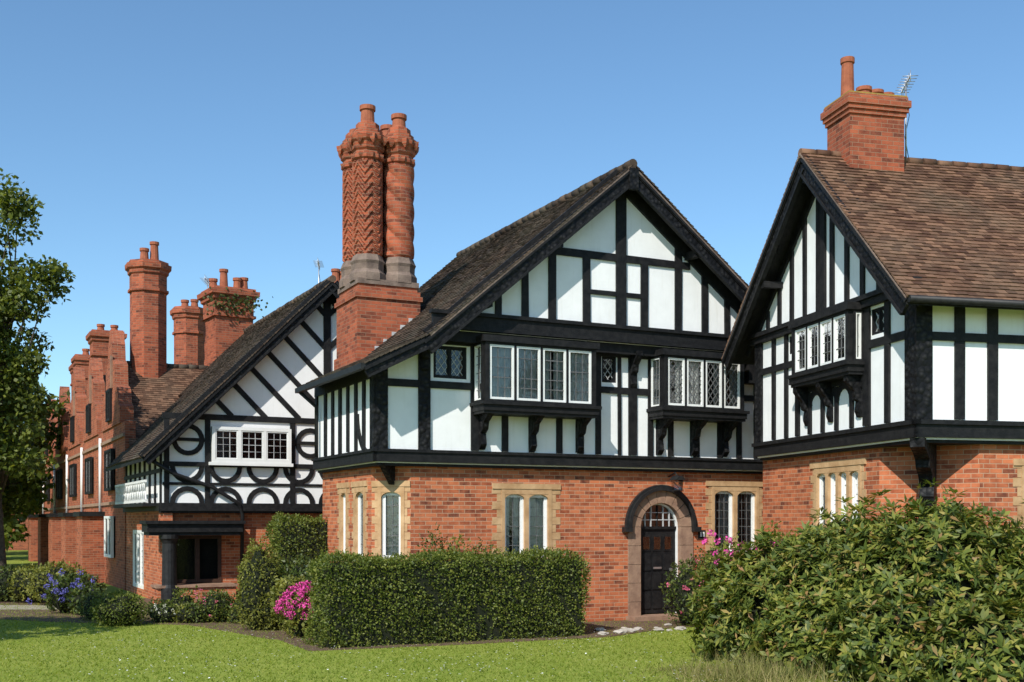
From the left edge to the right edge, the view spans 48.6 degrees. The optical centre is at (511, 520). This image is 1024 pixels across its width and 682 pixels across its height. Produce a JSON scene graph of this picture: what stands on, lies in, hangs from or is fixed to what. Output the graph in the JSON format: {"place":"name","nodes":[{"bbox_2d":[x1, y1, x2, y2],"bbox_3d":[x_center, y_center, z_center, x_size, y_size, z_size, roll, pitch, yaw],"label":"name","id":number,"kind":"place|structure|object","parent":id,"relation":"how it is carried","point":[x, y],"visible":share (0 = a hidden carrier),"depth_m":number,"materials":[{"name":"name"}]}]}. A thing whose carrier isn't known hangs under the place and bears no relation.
{"place":"outdoors","nodes":[
{"label":"outdoors","id":0,"kind":"place"},
{"bbox_2d":[125,365,204,445],"bbox_3d":[-9.614,-3.439,35.657,4.996,3.050,3.353,0,0,-27],"label":"roof","id":1,"kind":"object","parent":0,"point":[153,399],"visible":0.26,"depth_m":35.58,"materials":[{"name":"brown tile"}]},
{"bbox_2d":[159,535,178,603],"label":"bay column","id":2,"kind":"structure","parent":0,"point":[169,562],"depth_m":27.53,"materials":[{"name":"black wood"}]},
{"bbox_2d":[0,550,894,681],"bbox_3d":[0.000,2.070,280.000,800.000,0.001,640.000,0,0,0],"label":"lawn","id":3,"kind":"structure","parent":0,"point":[17,558],"depth_m":16.99,"materials":[{"name":"green plant"}]},
{"bbox_2d":[5,479,34,549],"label":"distant brick house","id":4,"kind":"structure","parent":3,"relation":"on","point":[20,545],"depth_m":78.09,"materials":[{"name":"red brick"}]},
{"bbox_2d":[10,438,42,514],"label":"leafy tree","id":5,"kind":"object","parent":3,"relation":"on","point":[36,484],"visible":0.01,"depth_m":69.47,"materials":[{"name":"green plant"}]},
{"bbox_2d":[0,605,55,608],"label":"footpath","id":6,"kind":"structure","parent":3,"relation":"on","point":[23,607],"depth_m":27.07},
{"bbox_2d":[5,375,53,535],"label":"leafy tree","id":7,"kind":"object","parent":3,"relation":"on","point":[18,498],"visible":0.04,"depth_m":58.30,"materials":[{"name":"green plant"}]},
{"bbox_2d":[2,375,70,550],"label":"leafy tree","id":8,"kind":"object","parent":3,"relation":"on","point":[10,522],"visible":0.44,"depth_m":49.22,"materials":[{"name":"green plant"}]},
{"bbox_2d":[88,587,147,626],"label":"round clipped bush","id":9,"kind":"object","parent":3,"relation":"on","point":[119,609],"visible":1,"depth_m":22.04,"materials":[{"name":"green plant"}]},
{"bbox_2d":[26,324,218,589],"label":"brick terrace","id":10,"kind":"structure","parent":3,"relation":"on","point":[82,521],"depth_m":40.09,"materials":[{"name":"brick"}]},
{"bbox_2d":[26,388,114,582],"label":"brick wall","id":11,"kind":"structure","parent":10,"relation":"in","point":[84,538],"depth_m":41.77,"materials":[{"name":"red brick"}]},
{"bbox_2d":[0,598,296,639],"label":"border bed","id":12,"kind":"object","parent":3,"relation":"on","point":[32,612],"visible":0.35,"depth_m":23.55,"materials":[{"name":"soil"}]},
{"bbox_2d":[0,167,75,572],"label":"leafy tree","id":13,"kind":"object","parent":12,"relation":"on","point":[14,298],"visible":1,"depth_m":28.57,"materials":[{"name":"green plant"}]},
{"bbox_2d":[6,558,89,604],"bbox_3d":[-11.445,1.492,27.858,2.571,1.163,1.523,0,0,32],"label":"leafy shrub","id":14,"kind":"object","parent":12,"relation":"on","point":[30,584],"visible":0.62,"depth_m":27.65,"materials":[{"name":"green plant"}]},
{"bbox_2d":[0,563,106,602],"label":"leafy shrub","id":15,"kind":"object","parent":12,"relation":"on","point":[5,575],"visible":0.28,"depth_m":28.35,"materials":[{"name":"green plant"}]},
{"bbox_2d":[26,568,103,613],"bbox_3d":[-9.691,1.575,24.917,1.620,1.054,1.322,0,0,24],"label":"blue hydrangea","id":16,"kind":"object","parent":12,"relation":"on","point":[64,593],"visible":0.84,"depth_m":24.87,"materials":[{"name":"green plant"}]},
{"bbox_2d":[74,588,111,619],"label":"round clipped bush","id":17,"kind":"object","parent":12,"relation":"on","point":[86,604],"visible":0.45,"depth_m":23.39,"materials":[{"name":"green plant"}]},
{"bbox_2d":[144,597,173,621],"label":"border plant","id":18,"kind":"object","parent":12,"relation":"on","point":[151,606],"visible":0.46,"depth_m":23.17,"materials":[{"name":"green plant"}]},
{"bbox_2d":[142,603,176,622],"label":"white flowering plant","id":19,"kind":"object","parent":12,"relation":"on","point":[163,615],"visible":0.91,"depth_m":22.76,"materials":[{"name":"green plant"}]},
{"bbox_2d":[172,603,191,622],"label":"border plant","id":20,"kind":"object","parent":12,"relation":"on","point":[181,617],"visible":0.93,"depth_m":22.68,"materials":[{"name":"green plant"}]},
{"bbox_2d":[164,585,200,609],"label":"border plant","id":21,"kind":"object","parent":12,"relation":"on","point":[183,599],"visible":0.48,"depth_m":23.19,"materials":[{"name":"green plant"}]},
{"bbox_2d":[177,600,205,622],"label":"border plant","id":22,"kind":"object","parent":12,"relation":"on","point":[194,615],"visible":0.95,"depth_m":22.68,"materials":[{"name":"green plant"}]},
{"bbox_2d":[150,582,237,603],"bbox_3d":[-7.894,1.830,28.207,1.980,0.480,0.800,0,0,-27],"label":"bay base","id":23,"kind":"object","parent":12,"relation":"on","point":[229,588],"visible":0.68,"depth_m":27.98,"materials":[{"name":"red brick"}]},
{"bbox_2d":[199,602,213,622],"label":"border plant","id":24,"kind":"object","parent":12,"relation":"on","point":[204,619],"visible":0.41,"depth_m":22.87,"materials":[{"name":"green plant"}]},
{"bbox_2d":[194,588,231,621],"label":"red flowering bush","id":25,"kind":"object","parent":12,"relation":"on","point":[213,601],"visible":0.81,"depth_m":22.83,"materials":[{"name":"green plant"}]},
{"bbox_2d":[199,589,235,621],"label":"border plant","id":26,"kind":"object","parent":12,"relation":"on","point":[220,608],"visible":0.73,"depth_m":22.83,"materials":[{"name":"green plant"}]},
{"bbox_2d":[227,609,238,622],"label":"border plant","id":27,"kind":"object","parent":12,"relation":"on","point":[231,614],"visible":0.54,"depth_m":22.66,"materials":[{"name":"green plant"}]},
{"bbox_2d":[227,590,241,622],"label":"border plant","id":28,"kind":"object","parent":12,"relation":"on","point":[235,612],"visible":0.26,"depth_m":22.62,"materials":[{"name":"green plant"}]},
{"bbox_2d":[233,533,288,630],"bbox_3d":[-4.550,1.179,21.474,1.389,1.869,1.206,0,0,0],"label":"golden conifer bush","id":29,"kind":"object","parent":12,"relation":"on","point":[259,571],"visible":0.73,"depth_m":21.16,"materials":[{"name":"green plant"}]},
{"bbox_2d":[265,511,328,576],"bbox_3d":[-4.392,0.931,24.456,1.916,2.372,1.676,0,0,-20],"label":"clipped hedge","id":30,"kind":"object","parent":12,"relation":"on","point":[297,536],"visible":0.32,"depth_m":23.84,"materials":[{"name":"green plant"}]},
{"bbox_2d":[279,554,314,586],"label":"leafy shrub","id":31,"kind":"object","parent":12,"relation":"on","point":[297,570],"visible":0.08,"depth_m":21.40,"materials":[{"name":"green plant"}]},
{"bbox_2d":[126,511,322,598],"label":"brick walls","id":32,"kind":"structure","parent":3,"relation":"on","point":[255,525],"depth_m":29.22,"materials":[{"name":"red brick"}]},
{"bbox_2d":[133,426,292,588],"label":"windows","id":33,"kind":"structure","parent":32,"relation":"attached to","point":[198,558],"depth_m":28.91,"materials":[{"name":"white paint"}]},
{"bbox_2d":[127,303,336,503],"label":"rendered upper walls","id":34,"kind":"structure","parent":32,"relation":"on","point":[257,391],"depth_m":29.26,"materials":[{"name":"white paint"}]},
{"bbox_2d":[106,275,338,471],"bbox_3d":[-7.540,-3.900,35.166,9.450,4.940,12.820,0,0,-27],"label":"roof structure","id":35,"kind":"object","parent":34,"relation":"on","point":[332,278],"visible":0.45,"depth_m":29.25,"materials":[{"name":"black wood"}]},
{"bbox_2d":[125,241,171,378],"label":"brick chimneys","id":36,"kind":"object","parent":35,"relation":"on","point":[148,292],"visible":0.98,"depth_m":36.06,"materials":[{"name":"brick"}]},
{"bbox_2d":[106,281,331,468],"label":"roof tiles","id":37,"kind":"object","parent":35,"relation":"attached to","point":[225,361],"visible":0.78,"depth_m":31.87,"materials":[{"name":"brown tile"}]},
{"bbox_2d":[170,268,340,365],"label":"chimneys","id":38,"kind":"object","parent":35,"relation":"on","point":[201,337],"visible":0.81,"depth_m":37.80,"materials":[{"name":"brick"}]},
{"bbox_2d":[205,275,209,288],"bbox_3d":[-10.200,-7.328,38.000,0.325,1.596,0.996,0,0,-5],"label":"tv antenna","id":39,"kind":"object","parent":38,"relation":"attached to","point":[206,280],"visible":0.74,"depth_m":37.83,"materials":[{"name":"metal"}]},
{"bbox_2d":[203,286,272,324],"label":"ivy","id":40,"kind":"object","parent":38,"relation":"attached to","point":[237,303],"visible":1,"depth_m":37.26,"materials":[{"name":"green plant"}]},
{"bbox_2d":[317,260,319,282],"bbox_3d":[-6.300,-7.496,37.000,0.289,1.932,0.887,0,0,-5],"label":"tv antenna","id":41,"kind":"object","parent":38,"relation":"attached to","point":[318,270],"visible":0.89,"depth_m":36.99,"materials":[{"name":"metal"}]},
{"bbox_2d":[123,280,338,535],"bbox_3d":[-6.099,-2.941,32.284,9.682,6.622,6.676,0,0,-27],"label":"black timber frame","id":42,"kind":"object","parent":34,"relation":"attached to","point":[329,297],"visible":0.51,"depth_m":28.76,"materials":[{"name":"black wood"}]},
{"bbox_2d":[113,480,155,507],"bbox_3d":[-10.173,-0.680,30.588,0.400,0.660,5.244,0,0,-27],"label":"balcony lattice","id":43,"kind":"object","parent":42,"relation":"attached to","point":[127,493],"visible":0.99,"depth_m":30.09,"materials":[{"name":"white paint"}]},
{"bbox_2d":[151,460,243,592],"bbox_3d":[-7.817,0.274,28.244,2.435,3.597,0.301,0,0,-34],"label":"drainpipe","id":44,"kind":"object","parent":42,"relation":"attached to","point":[193,480],"visible":0.86,"depth_m":28.46,"materials":[{"name":"black metal"}]},
{"bbox_2d":[11,629,867,681],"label":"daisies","id":45,"kind":"object","parent":3,"relation":"on","point":[369,670],"visible":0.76,"depth_m":16.69,"materials":[{"name":"white plant"}]},
{"bbox_2d":[266,620,703,650],"bbox_3d":[1.547,2.083,21.637,11.816,0.055,2.980,0,0,-26],"label":"flower bed","id":46,"kind":"object","parent":3,"relation":"on","point":[295,639],"visible":0.31,"depth_m":20.05,"materials":[{"name":"soil"}]},
{"bbox_2d":[267,574,312,637],"bbox_3d":[-3.744,1.513,20.107,1.424,1.130,1.098,0,0,43],"label":"pink hydrangea","id":47,"kind":"object","parent":46,"relation":"on","point":[289,603],"visible":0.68,"depth_m":19.82,"materials":[{"name":"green plant"}]},
{"bbox_2d":[417,522,453,560],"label":"climbing shrub","id":48,"kind":"object","parent":46,"relation":"on","point":[432,542],"visible":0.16,"depth_m":20.80,"materials":[{"name":"green plant"}]},
{"bbox_2d":[298,544,592,648],"bbox_3d":[-1.038,1.274,19.684,5.166,1.710,1.487,0,0,-26],"label":"clipped hedge","id":49,"kind":"object","parent":46,"relation":"on","point":[357,600],"visible":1,"depth_m":19.11,"materials":[{"name":"green plant"}]},
{"bbox_2d":[438,534,474,560],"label":"climbing shrub","id":50,"kind":"object","parent":46,"relation":"on","point":[456,541],"visible":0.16,"depth_m":20.92,"materials":[{"name":"green plant"}]},
{"bbox_2d":[466,537,497,554],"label":"climbing shrub","id":51,"kind":"object","parent":46,"relation":"on","point":[485,549],"visible":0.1,"depth_m":21.20,"materials":[{"name":"green plant"}]},
{"bbox_2d":[489,545,512,556],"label":"climbing shrub","id":52,"kind":"object","parent":46,"relation":"on","point":[501,551],"visible":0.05,"depth_m":21.56,"materials":[{"name":"green plant"}]},
{"bbox_2d":[594,627,605,630],"bbox_3d":[1.644,2.032,21.127,0.226,0.076,0.142,0,0,0],"label":"garden stone","id":53,"kind":"object","parent":46,"relation":"on","point":[599,629],"visible":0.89,"depth_m":21.08,"materials":[{"name":"grey stone"}]},
{"bbox_2d":[598,631,608,634],"bbox_3d":[1.638,2.031,20.364,0.209,0.078,0.147,0,0,0],"label":"garden stone","id":54,"kind":"object","parent":46,"relation":"on","point":[603,633],"visible":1,"depth_m":20.32,"materials":[{"name":"white stone"}]},
{"bbox_2d":[613,629,627,633],"bbox_3d":[1.970,2.023,20.666,0.267,0.093,0.175,0,0,0],"label":"garden stone","id":55,"kind":"object","parent":46,"relation":"on","point":[619,631],"visible":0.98,"depth_m":20.62,"materials":[{"name":"white stone"}]},
{"bbox_2d":[624,628,636,631],"bbox_3d":[2.157,2.025,20.914,0.281,0.089,0.188,0,0,0],"label":"garden stone","id":56,"kind":"object","parent":46,"relation":"on","point":[631,630],"visible":0.77,"depth_m":20.84,"materials":[{"name":"white stone"}]},
{"bbox_2d":[658,542,725,624],"bbox_3d":[3.813,1.251,22.215,1.839,1.688,1.225,0,0,-13],"label":"red rose bush","id":57,"kind":"object","parent":46,"relation":"on","point":[680,588],"visible":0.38,"depth_m":22.00,"materials":[{"name":"green plant"}]},
{"bbox_2d":[323,466,762,621],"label":"brick walls","id":58,"kind":"structure","parent":3,"relation":"on","point":[591,512],"depth_m":22.85,"materials":[{"name":"red brick"}]},
{"bbox_2d":[334,104,422,369],"bbox_3d":[-2.920,-4.880,24.704,1.650,7.900,1.650,0,0,-26],"label":"ornamental chimney","id":59,"kind":"object","parent":58,"relation":"on","point":[378,302],"visible":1,"depth_m":24.17,"materials":[{"name":"brick"}]},
{"bbox_2d":[295,159,747,456],"bbox_3d":[0.052,-4.039,26.115,10.270,6.217,8.720,0,0,-26],"label":"roof structure","id":60,"kind":"object","parent":58,"relation":"on","point":[300,390],"visible":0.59,"depth_m":23.01,"materials":[{"name":"black wood"}]},
{"bbox_2d":[299,334,428,386],"bbox_3d":[-3.005,-3.069,22.181,1.273,0.628,4.346,0,0,-26],"label":"roof edge","id":61,"kind":"object","parent":60,"relation":"attached to","point":[376,355],"visible":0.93,"depth_m":20.71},
{"bbox_2d":[366,164,632,356],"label":"roof tiles","id":62,"kind":"object","parent":60,"relation":"attached to","point":[452,282],"visible":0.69,"depth_m":23.92,"materials":[{"name":"brown tile"}]},
{"bbox_2d":[635,164,748,286],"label":"roof tiles","id":63,"kind":"object","parent":60,"relation":"attached to","point":[670,202],"visible":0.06,"depth_m":22.95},
{"bbox_2d":[316,199,762,473],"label":"rendered upper walls","id":64,"kind":"structure","parent":58,"relation":"on","point":[450,420],"depth_m":22.64,"materials":[{"name":"white paint"}]},
{"bbox_2d":[311,167,762,484],"bbox_3d":[1.023,-3.781,24.292,10.354,6.503,4.648,0,0,-26],"label":"black timber frame","id":65,"kind":"object","parent":64,"relation":"attached to","point":[641,197],"visible":0.82,"depth_m":22.47,"materials":[{"name":"black wood"}]},
{"bbox_2d":[433,334,754,422],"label":"oriel windows","id":66,"kind":"structure","parent":65,"relation":"attached to","point":[514,376],"depth_m":22.09,"materials":[{"name":"white paint"}]},
{"bbox_2d":[336,480,762,561],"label":"stone mullioned windows","id":67,"kind":"structure","parent":58,"relation":"attached to","point":[525,518],"depth_m":22.45,"materials":[{"name":"stone"}]},
{"bbox_2d":[622,472,705,620],"bbox_3d":[3.243,0.533,23.632,2.070,3.074,0.660,0,0,-26],"label":"arched doorway","id":68,"kind":"structure","parent":58,"relation":"attached to","point":[658,541],"depth_m":23.77,"materials":[{"name":"stone"}]},
{"bbox_2d":[653,627,663,630],"bbox_3d":[2.731,2.035,21.140,0.216,0.071,0.148,0,0,0],"label":"garden stone","id":69,"kind":"object","parent":3,"relation":"on","point":[659,629],"visible":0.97,"depth_m":21.11,"materials":[{"name":"white stone"}]},
{"bbox_2d":[674,626,685,629],"bbox_3d":[3.163,2.033,21.361,0.239,0.075,0.152,0,0,0],"label":"garden stone","id":70,"kind":"object","parent":3,"relation":"on","point":[680,628],"visible":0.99,"depth_m":21.32,"materials":[{"name":"white stone"}]},
{"bbox_2d":[556,646,883,681],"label":"tall dry grass","id":71,"kind":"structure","parent":3,"relation":"on","point":[754,671],"depth_m":14.59,"materials":[{"name":"plant"}]},
{"bbox_2d":[689,520,797,622],"bbox_3d":[3.842,0.853,17.614,2.169,1.733,1.387,0,0,0],"label":"pink rose bush","id":72,"kind":"object","parent":3,"relation":"on","point":[725,547],"visible":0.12,"depth_m":17.68,"materials":[{"name":"green plant"}]},
{"bbox_2d":[685,477,1023,681],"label":"rhododendron bush","id":73,"kind":"object","parent":3,"relation":"on","point":[934,593],"visible":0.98,"depth_m":14.55,"materials":[{"name":"green plant"}]},
{"bbox_2d":[0,0,1023,422],"label":"sky","id":74,"kind":"structure","parent":0,"point":[210,132],"materials":[{"name":"blue"}]},
{"bbox_2d":[763,444,1023,542],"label":"brick walls","id":75,"kind":"structure","parent":0,"point":[984,474],"depth_m":18.60,"materials":[{"name":"red brick"}]},
{"bbox_2d":[758,198,1023,460],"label":"rendered upper walls","id":76,"kind":"structure","parent":75,"relation":"on","point":[1010,381],"depth_m":18.11,"materials":[{"name":"white paint"}]},
{"bbox_2d":[721,157,1023,505],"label":"black timber frame","id":77,"kind":"object","parent":76,"relation":"attached to","point":[918,335],"visible":0.9,"depth_m":18.90,"materials":[{"name":"black wood"}]},
{"bbox_2d":[786,302,883,387],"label":"oriel windows","id":78,"kind":"structure","parent":77,"relation":"attached to","point":[826,345],"depth_m":19.52,"materials":[{"name":"white paint"}]},
{"bbox_2d":[722,148,1023,364],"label":"roof structure","id":79,"kind":"object","parent":76,"relation":"on","point":[783,245],"visible":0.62,"depth_m":20.85,"materials":[{"name":"black wood"}]},
{"bbox_2d":[721,155,798,358],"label":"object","id":80,"kind":"object","parent":79,"relation":"attached to","point":[752,276],"visible":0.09,"depth_m":22.29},
{"bbox_2d":[820,56,911,171],"bbox_3d":[6.385,-6.970,20.515,1.250,2.680,0.980,0,0,-13],"label":"brick chimney","id":81,"kind":"object","parent":79,"relation":"on","point":[864,125],"visible":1,"depth_m":20.15,"materials":[{"name":"brick"}]},
{"bbox_2d":[895,70,917,156],"bbox_3d":[7.187,-7.242,20.707,0.271,1.625,0.832,0,0,8],"label":"tv antenna","id":82,"kind":"object","parent":79,"relation":"on","point":[905,87],"visible":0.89,"depth_m":20.70,"materials":[{"name":"metal"}]},
{"bbox_2d":[801,153,1023,299],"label":"roof tiles front","id":83,"kind":"object","parent":79,"relation":"attached to","point":[949,230],"visible":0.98,"depth_m":18.98,"materials":[{"name":"brown tile"}]},
{"bbox_2d":[810,457,1023,528],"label":"stone mullioned windows","id":84,"kind":"structure","parent":75,"relation":"attached to","point":[843,478],"depth_m":20.02,"materials":[{"name":"stone"}]}
]}

